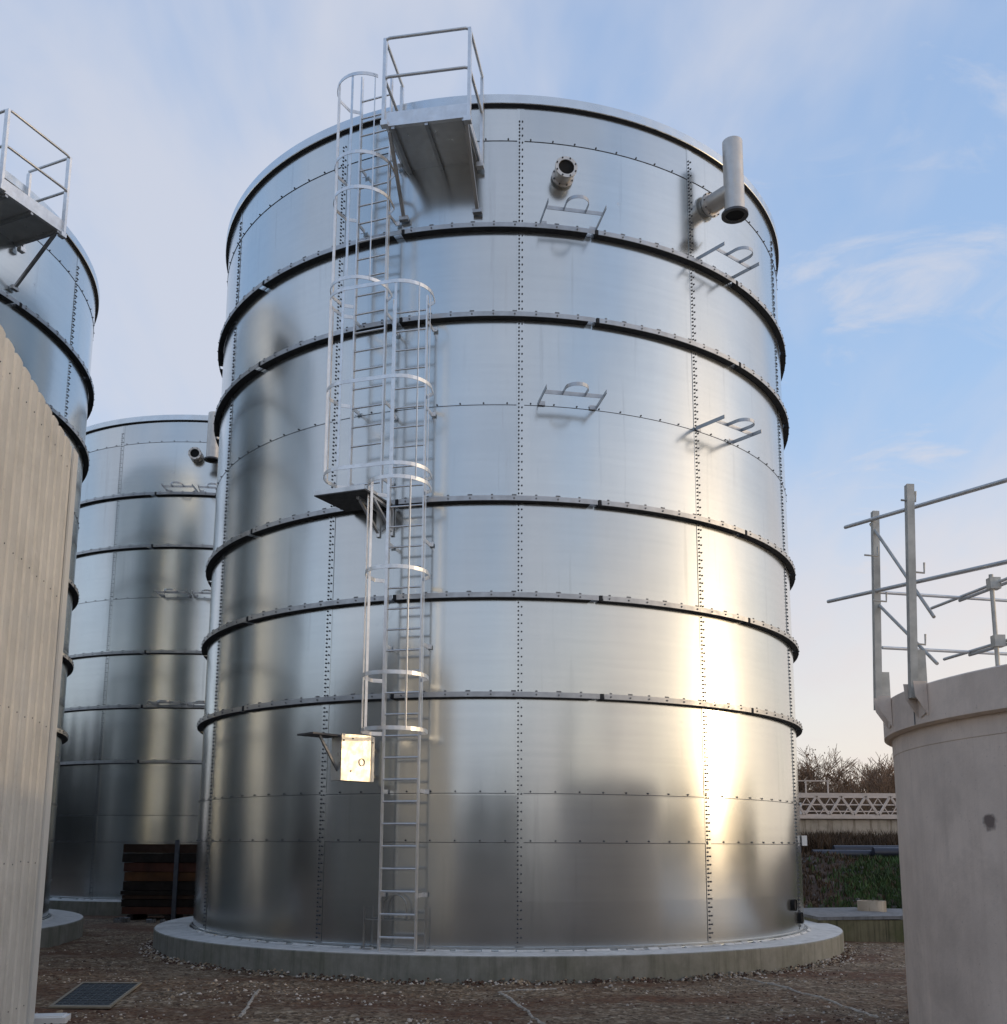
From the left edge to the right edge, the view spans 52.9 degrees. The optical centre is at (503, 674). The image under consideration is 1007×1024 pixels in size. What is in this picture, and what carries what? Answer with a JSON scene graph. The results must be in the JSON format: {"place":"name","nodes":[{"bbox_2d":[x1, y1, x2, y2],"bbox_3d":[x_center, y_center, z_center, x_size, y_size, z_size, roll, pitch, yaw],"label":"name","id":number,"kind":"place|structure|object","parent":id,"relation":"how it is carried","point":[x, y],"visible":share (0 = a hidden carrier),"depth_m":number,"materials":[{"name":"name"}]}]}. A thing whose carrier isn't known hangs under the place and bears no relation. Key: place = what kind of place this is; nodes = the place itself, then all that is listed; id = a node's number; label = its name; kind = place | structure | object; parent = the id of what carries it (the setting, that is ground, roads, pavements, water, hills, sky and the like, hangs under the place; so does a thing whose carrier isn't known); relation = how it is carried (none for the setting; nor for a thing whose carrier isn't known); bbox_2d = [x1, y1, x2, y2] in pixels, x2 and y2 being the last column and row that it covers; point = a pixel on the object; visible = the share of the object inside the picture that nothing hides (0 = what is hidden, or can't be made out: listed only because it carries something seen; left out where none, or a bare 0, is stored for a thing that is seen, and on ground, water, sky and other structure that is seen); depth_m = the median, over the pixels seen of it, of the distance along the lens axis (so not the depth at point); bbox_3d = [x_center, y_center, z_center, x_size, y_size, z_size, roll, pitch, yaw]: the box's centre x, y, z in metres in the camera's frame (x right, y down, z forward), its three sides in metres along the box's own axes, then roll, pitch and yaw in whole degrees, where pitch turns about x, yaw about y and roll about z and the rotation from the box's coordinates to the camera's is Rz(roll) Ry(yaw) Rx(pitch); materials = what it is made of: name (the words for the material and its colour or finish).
{"place":"outdoors","nodes":[
{"label":"outdoors","id":0,"kind":"place"},
{"bbox_2d":[0,325,77,1023],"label":"metal building","id":1,"kind":"structure","parent":0,"point":[38,465],"depth_m":8.47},
{"bbox_2d":[35,915,908,1023],"bbox_3d":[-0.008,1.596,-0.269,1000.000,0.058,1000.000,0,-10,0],"label":"ground","id":2,"kind":"structure","parent":0,"point":[557,1010],"depth_m":11.04,"materials":[{"name":"brown gravel"}]},
{"bbox_2d":[34,1013,70,1023],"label":"concrete footing","id":3,"kind":"object","parent":2,"relation":"on","point":[53,1018],"visible":0.65,"depth_m":9.25,"materials":[{"name":"grey concrete"}]},
{"bbox_2d":[40,909,83,947],"bbox_3d":[-12.890,4.182,16.170,11.440,0.444,11.440,0,-10,0],"label":"tank foundation","id":4,"kind":"object","parent":2,"relation":"on","point":[59,927],"visible":0.38,"depth_m":16.82,"materials":[{"name":"concrete"}]},
{"bbox_2d":[0,170,99,919],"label":"steel tank","id":5,"kind":"object","parent":4,"relation":"on","point":[49,310],"visible":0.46,"depth_m":17.72,"materials":[{"name":"silver metal"}]},
{"bbox_2d":[0,108,71,291],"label":"access platform","id":6,"kind":"structure","parent":5,"relation":"attached to","point":[25,218],"depth_m":15.98,"materials":[{"name":"silver metal"}]},
{"bbox_2d":[48,982,141,1008],"bbox_3d":[-4.407,3.443,10.926,0.689,0.018,1.969,2,-10,-10],"label":"drain cover","id":7,"kind":"object","parent":2,"relation":"on","point":[99,996],"visible":1,"depth_m":10.80,"materials":[{"name":"grey metal"}]},
{"bbox_2d":[49,897,192,915],"bbox_3d":[-8.131,6.307,28.644,11.440,0.444,11.440,0,-10,0],"label":"tank foundation","id":8,"kind":"object","parent":2,"relation":"on","point":[99,907],"visible":0.09,"depth_m":23.18,"materials":[{"name":"concrete"}]},
{"bbox_2d":[50,411,218,899],"bbox_3d":[-8.101,0.207,29.672,10.489,11.985,10.488,-3,-10,21],"label":"steel tank","id":9,"kind":"object","parent":8,"relation":"on","point":[130,765],"visible":0.25,"depth_m":24.79,"materials":[{"name":"silver metal"}]},
{"bbox_2d":[147,700,184,704],"bbox_3d":[-8.027,0.661,24.072,0.747,0.054,0.619,0,-10,-1],"label":"pipe bracket","id":10,"kind":"object","parent":9,"relation":"attached to","point":[162,702],"visible":1,"depth_m":24.04,"materials":[{"name":"silver metal"}]},
{"bbox_2d":[155,588,191,596],"bbox_3d":[-8.014,-1.992,24.519,0.747,0.054,0.619,0,-10,-1],"label":"pipe bracket","id":11,"kind":"object","parent":9,"relation":"attached to","point":[173,591],"visible":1,"depth_m":24.49,"materials":[{"name":"silver metal"}]},
{"bbox_2d":[161,481,197,491],"bbox_3d":[-8.002,-4.634,24.965,0.747,0.054,0.619,0,-10,-1],"label":"pipe bracket","id":12,"kind":"object","parent":9,"relation":"attached to","point":[181,485],"visible":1,"depth_m":24.94,"materials":[{"name":"silver metal"}]},
{"bbox_2d":[185,701,204,704],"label":"pipe bracket","id":13,"kind":"object","parent":9,"relation":"attached to","point":[195,702],"visible":0.65,"depth_m":24.08,"materials":[{"name":"silver metal"}]},
{"bbox_2d":[192,589,210,596],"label":"pipe bracket","id":14,"kind":"object","parent":9,"relation":"attached to","point":[202,592],"visible":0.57,"depth_m":24.54,"materials":[{"name":"silver metal"}]},
{"bbox_2d":[198,483,216,491],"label":"pipe bracket","id":15,"kind":"object","parent":9,"relation":"attached to","point":[207,486],"visible":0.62,"depth_m":24.98,"materials":[{"name":"silver metal"}]},
{"bbox_2d":[113,916,129,922],"bbox_3d":[-8.011,5.128,21.209,0.302,0.120,0.306,-8,-12,40],"label":"rubble","id":16,"kind":"object","parent":2,"relation":"on","point":[121,919],"visible":1,"depth_m":21.15,"materials":[{"name":"stone"}]},
{"bbox_2d":[146,919,165,922],"bbox_3d":[-7.255,5.138,21.164,0.383,0.082,0.236,0,-10,0],"label":"rubble","id":17,"kind":"object","parent":2,"relation":"on","point":[153,920],"visible":0.93,"depth_m":21.11,"materials":[{"name":"stone"}]},
{"bbox_2d":[120,840,196,919],"bbox_3d":[-7.266,4.502,22.323,1.998,1.710,1.023,0,-10,0],"label":"plank stack","id":18,"kind":"object","parent":2,"relation":"on","point":[159,878],"visible":0.62,"depth_m":21.94,"materials":[{"name":"wood"}]},
{"bbox_2d":[238,989,260,1016],"bbox_3d":[-2.623,3.390,10.503,0.066,0.042,1.964,2,-10,-8],"label":"pale strip","id":19,"kind":"object","parent":2,"relation":"on","point":[243,1011],"visible":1,"depth_m":10.32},
{"bbox_2d":[134,939,860,987],"bbox_3d":[-0.111,4.179,15.229,12.072,0.105,7.018,0,-10,0],"label":"gravel fringe","id":20,"kind":"object","parent":2,"relation":"on","point":[150,949],"visible":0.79,"depth_m":12.67,"materials":[{"name":"gravel"}]},
{"bbox_2d":[153,916,843,983],"bbox_3d":[-0.080,4.501,17.698,11.440,0.444,11.440,0,-10,0],"label":"tank foundation","id":21,"kind":"object","parent":2,"relation":"on","point":[180,938],"visible":0.5,"depth_m":12.60,"materials":[{"name":"concrete"}]},
{"bbox_2d":[362,894,426,950],"bbox_3d":[-1.374,3.122,12.791,0.830,0.688,0.060,-2,-10,14],"label":"pipe bracket","id":22,"kind":"object","parent":21,"relation":"on","point":[364,917],"visible":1,"depth_m":12.81,"materials":[{"name":"silver metal"}]},
{"bbox_2d":[189,94,807,951],"bbox_3d":[-0.050,-1.608,18.668,10.489,11.985,10.607,0,-10,0],"label":"steel tank","id":23,"kind":"object","parent":21,"relation":"on","point":[611,724],"visible":0.98,"depth_m":14.15,"materials":[{"name":"silver metal"}]},
{"bbox_2d":[297,732,374,782],"bbox_3d":[-2.058,1.054,12.829,0.402,0.585,1.073,-9,-13,43],"label":"steel cabinet","id":24,"kind":"object","parent":23,"relation":"attached to","point":[351,756],"visible":1,"depth_m":12.73,"materials":[{"name":"metal"}]},
{"bbox_2d":[314,484,393,537],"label":"rest platform","id":25,"kind":"structure","parent":23,"relation":"attached to","point":[350,498],"depth_m":13.47,"materials":[{"name":"metal"}]},
{"bbox_2d":[323,71,434,492],"bbox_3d":[-1.643,-5.657,13.927,1.464,6.450,0.943,-3,-10,20],"label":"caged ladder","id":26,"kind":"object","parent":23,"relation":"attached to","point":[355,287],"visible":0.91,"depth_m":13.90,"materials":[{"name":"silver metal"}]},
{"bbox_2d":[360,282,436,951],"bbox_3d":[-1.359,-0.932,13.057,0.827,8.775,0.943,-2,-10,13],"label":"caged ladder","id":27,"kind":"object","parent":23,"relation":"attached to","point":[385,671],"visible":1,"depth_m":12.95,"materials":[{"name":"silver metal"}]},
{"bbox_2d":[380,26,483,222],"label":"access platform","id":28,"kind":"structure","parent":23,"relation":"attached to","point":[436,136],"depth_m":13.93,"materials":[{"name":"silver metal"}]},
{"bbox_2d":[538,382,606,409],"bbox_3d":[0.940,-3.764,13.623,0.830,0.060,0.688,2,-10,-10],"label":"pipe bracket","id":29,"kind":"object","parent":23,"relation":"attached to","point":[579,394],"visible":1,"depth_m":13.59,"materials":[{"name":"silver metal"}]},
{"bbox_2d":[540,195,606,229],"bbox_3d":[0.981,-6.436,14.078,0.830,0.060,0.688,2,-10,-10],"label":"pipe bracket","id":30,"kind":"object","parent":23,"relation":"attached to","point":[585,211],"visible":1,"depth_m":14.04,"materials":[{"name":"silver metal"}]},
{"bbox_2d":[696,242,758,278],"bbox_3d":[3.429,-6.235,15.197,0.830,0.060,0.688,8,-12,-38],"label":"pipe bracket","id":31,"kind":"object","parent":23,"relation":"attached to","point":[727,254],"visible":1,"depth_m":15.11,"materials":[{"name":"silver metal"}]},
{"bbox_2d":[696,415,761,443],"bbox_3d":[3.326,-3.575,14.676,0.830,0.060,0.688,8,-12,-37],"label":"pipe bracket","id":32,"kind":"object","parent":23,"relation":"attached to","point":[729,424],"visible":1,"depth_m":14.62,"materials":[{"name":"silver metal"}]},
{"bbox_2d":[498,988,556,1023],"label":"pale strip","id":33,"kind":"object","parent":2,"relation":"on","point":[522,1007],"visible":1,"depth_m":10.68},
{"bbox_2d":[743,977,879,1017],"bbox_3d":[3.359,3.543,11.210,0.140,0.059,2.823,3,-10,-14],"label":"pale strip","id":34,"kind":"object","parent":2,"relation":"on","point":[835,1002],"visible":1,"depth_m":11.01,"materials":[{"name":"grey concrete"}]},
{"bbox_2d":[797,756,835,807],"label":"bare tree","id":35,"kind":"object","parent":2,"relation":"on","point":[808,775],"visible":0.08,"depth_m":44.70,"materials":[{"name":"brown plant"}]},
{"bbox_2d":[801,757,835,802],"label":"bare tree","id":36,"kind":"object","parent":2,"relation":"on","point":[815,769],"visible":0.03,"depth_m":50.49,"materials":[{"name":"brown plant"}]},
{"bbox_2d":[797,746,866,812],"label":"bare tree","id":37,"kind":"object","parent":2,"relation":"on","point":[844,782],"visible":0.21,"depth_m":44.12,"materials":[{"name":"brown plant"}]},
{"bbox_2d":[803,770,860,806],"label":"bare tree","id":38,"kind":"object","parent":2,"relation":"on","point":[838,782],"visible":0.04,"depth_m":49.01,"materials":[{"name":"brown plant"}]},
{"bbox_2d":[798,745,874,812],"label":"bare tree","id":39,"kind":"object","parent":2,"relation":"on","point":[833,763],"visible":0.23,"depth_m":44.65,"materials":[{"name":"brown plant"}]},
{"bbox_2d":[802,759,892,805],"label":"bare tree","id":40,"kind":"object","parent":2,"relation":"on","point":[840,781],"visible":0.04,"depth_m":47.94,"materials":[{"name":"brown plant"}]},
{"bbox_2d":[800,781,896,819],"bbox_3d":[13.961,5.624,35.810,13.474,4.193,6.084,0,-10,0],"label":"scrub","id":41,"kind":"object","parent":2,"relation":"on","point":[854,807],"visible":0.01,"depth_m":34.78,"materials":[{"name":"plant"}]},
{"bbox_2d":[800,820,897,836],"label":"clarifier wall","id":42,"kind":"structure","parent":2,"relation":"on","point":[833,826],"depth_m":29.63,"materials":[{"name":"concrete"}]},
{"bbox_2d":[798,780,896,819],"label":"truss bridge","id":43,"kind":"structure","parent":42,"relation":"on","point":[853,815],"depth_m":29.69,"materials":[{"name":"paint"}]},
{"bbox_2d":[804,907,903,941],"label":"chamber wall","id":44,"kind":"structure","parent":2,"relation":"on","point":[854,924],"depth_m":17.63,"materials":[{"name":"concrete"}]},
{"bbox_2d":[857,900,886,911],"bbox_3d":[6.959,4.370,19.146,0.520,0.200,0.520,0,-10,0],"label":"concrete block","id":45,"kind":"object","parent":44,"relation":"on","point":[872,905],"visible":0.9,"depth_m":18.94,"materials":[{"name":"concrete"}]},
{"bbox_2d":[823,753,893,798],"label":"bare tree","id":46,"kind":"object","parent":2,"relation":"on","point":[889,763],"visible":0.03,"depth_m":49.03,"materials":[{"name":"brown plant"}]},
{"bbox_2d":[832,759,894,812],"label":"bare tree","id":47,"kind":"object","parent":2,"relation":"on","point":[875,783],"visible":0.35,"depth_m":44.19,"materials":[{"name":"brown plant"}]},
{"bbox_2d":[855,758,894,807],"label":"bare tree","id":48,"kind":"object","parent":2,"relation":"on","point":[875,770],"visible":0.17,"depth_m":45.59,"materials":[{"name":"brown plant"}]},
{"bbox_2d":[863,753,893,798],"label":"bare tree","id":49,"kind":"object","parent":2,"relation":"on","point":[879,764],"visible":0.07,"depth_m":45.63,"materials":[{"name":"brown plant"}]},
{"bbox_2d":[883,664,1006,1023],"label":"concrete tank","id":50,"kind":"object","parent":2,"relation":"on","point":[950,760],"visible":0.91,"depth_m":7.04,"materials":[{"name":"concrete"}]},
{"bbox_2d":[827,478,1006,728],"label":"guard rail","id":51,"kind":"object","parent":50,"relation":"attached to","point":[915,690],"visible":1,"depth_m":7.66,"materials":[{"name":"metal"}]},
{"bbox_2d":[881,574,1006,665],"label":"guard rail","id":52,"kind":"object","parent":50,"relation":"on","point":[997,640],"visible":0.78,"depth_m":9.96,"materials":[{"name":"grey metal"}]},
{"bbox_2d":[0,0,1006,792],"label":"sky","id":53,"kind":"structure","parent":0,"point":[873,133],"materials":[{"name":"blue"}]},
{"bbox_2d":[801,851,901,908],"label":"bank","id":54,"kind":"structure","parent":0,"point":[814,886],"depth_m":22.87,"materials":[{"name":"green plant"}]},
{"bbox_2d":[811,850,871,857],"bbox_3d":[11.128,4.552,25.609,6.703,0.230,0.230,1,-10,-2],"label":"plastic pipe","id":55,"kind":"object","parent":54,"relation":"on","point":[852,853],"visible":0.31,"depth_m":25.45,"materials":[{"name":"grey plastic"}]},
{"bbox_2d":[801,828,898,854],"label":"dead undergrowth","id":56,"kind":"object","parent":54,"relation":"on","point":[820,841],"visible":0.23,"depth_m":27.29,"materials":[{"name":"brown plant"}]},
{"bbox_2d":[802,854,897,907],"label":"bank stones","id":57,"kind":"object","parent":54,"relation":"on","point":[844,872],"visible":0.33,"depth_m":22.96,"materials":[{"name":"stone"}]},
{"bbox_2d":[801,850,901,907],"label":"dead weeds","id":58,"kind":"object","parent":54,"relation":"on","point":[835,855],"visible":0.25,"depth_m":23.56,"materials":[{"name":"plant"}]},
{"bbox_2d":[832,845,898,849],"bbox_3d":[11.703,4.489,26.000,6.555,0.230,0.210,1,-10,-2],"label":"plastic pipe","id":59,"kind":"object","parent":54,"relation":"on","point":[851,847],"visible":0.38,"depth_m":25.83,"materials":[{"name":"plastic"}]},
{"bbox_2d":[871,847,898,857],"bbox_3d":[11.719,4.460,25.346,4.920,0.270,0.270,0,-10,1],"label":"plastic pipe","id":60,"kind":"object","parent":54,"relation":"on","point":[887,851],"visible":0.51,"depth_m":25.25,"materials":[{"name":"grey plastic"}]}
]}

